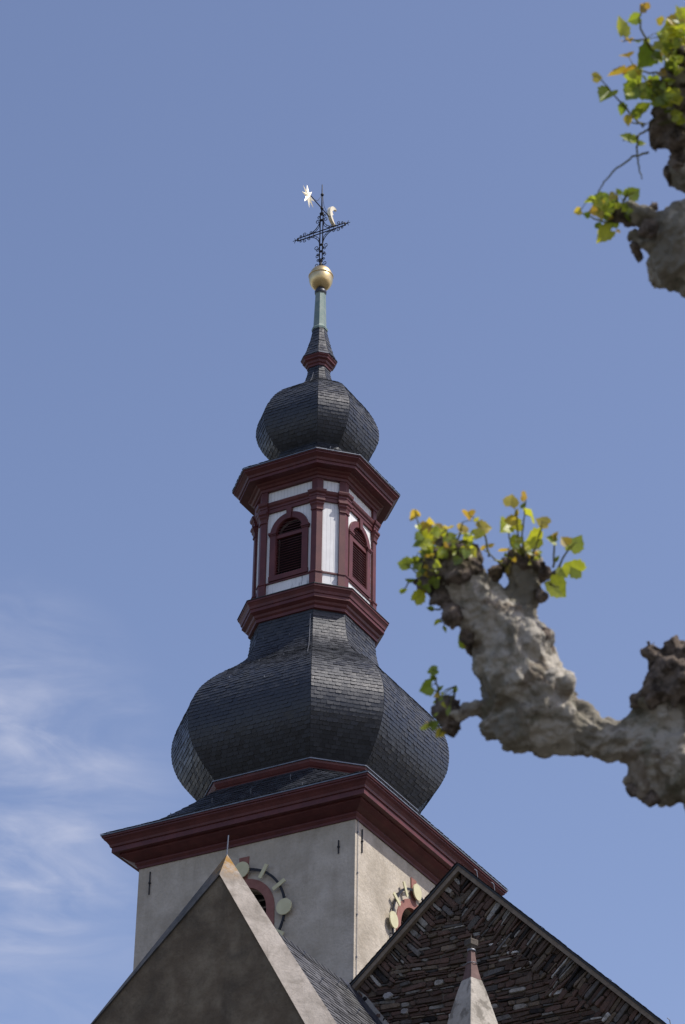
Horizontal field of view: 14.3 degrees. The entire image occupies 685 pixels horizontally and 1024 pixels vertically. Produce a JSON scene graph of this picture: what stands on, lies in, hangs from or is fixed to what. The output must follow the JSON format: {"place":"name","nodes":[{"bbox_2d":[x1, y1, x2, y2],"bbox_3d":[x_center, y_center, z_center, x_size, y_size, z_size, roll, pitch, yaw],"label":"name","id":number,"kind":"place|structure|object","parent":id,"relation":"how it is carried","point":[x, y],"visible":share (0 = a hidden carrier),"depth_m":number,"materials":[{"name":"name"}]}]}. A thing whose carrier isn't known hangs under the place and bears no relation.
{"place":"outdoors","nodes":[
{"label":"outdoors","id":0,"kind":"place"},
{"bbox_2d":[91,835,382,1023],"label":"church transept","id":1,"kind":"structure","parent":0,"point":[222,950],"depth_m":54.17,"materials":[{"name":"paint"}]},
{"bbox_2d":[100,185,507,982],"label":"church tower","id":2,"kind":"structure","parent":0,"point":[310,759],"depth_m":67.17,"materials":[{"name":"paint"}]},
{"bbox_2d":[239,856,274,925],"bbox_3d":[-2.236,9.610,64.509,1.740,3.000,0.530,-16,-36,24],"label":"arched window","id":3,"kind":"structure","parent":2,"relation":"in","point":[266,900],"depth_m":64.47,"materials":[{"name":"red stone"}]},
{"bbox_2d":[268,507,309,582],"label":"window","id":4,"kind":"structure","parent":2,"relation":"in","point":[294,539],"depth_m":71.71,"materials":[{"name":"paint"}]},
{"bbox_2d":[348,518,372,598],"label":"window","id":5,"kind":"structure","parent":2,"relation":"in","point":[355,547],"depth_m":72.10,"materials":[{"name":"paint"}]},
{"bbox_2d":[396,877,417,929],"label":"arched window","id":6,"kind":"structure","parent":2,"relation":"in","point":[410,904],"depth_m":65.45,"materials":[{"name":"red stone"}]},
{"bbox_2d":[0,0,684,1023],"label":"sky","id":7,"kind":"structure","parent":0,"point":[157,157],"materials":[{"name":"blue"}]},
{"bbox_2d":[349,862,670,1023],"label":"church nave","id":8,"kind":"structure","parent":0,"point":[530,970],"depth_m":57.59,"materials":[{"name":"stone"}]},
{"label":"ground","id":9,"kind":"structure","parent":0,"visible":0},
{"bbox_2d":[447,936,497,1023],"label":"stone pinnacle","id":10,"kind":"object","parent":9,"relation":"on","point":[472,1004],"visible":1,"depth_m":53.98,"materials":[{"name":"stone"}]},
{"bbox_2d":[397,2,684,808],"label":"plane tree","id":11,"kind":"object","parent":9,"relation":"on","point":[530,701],"visible":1,"depth_m":9.45,"materials":[{"name":"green plant"}]}
]}

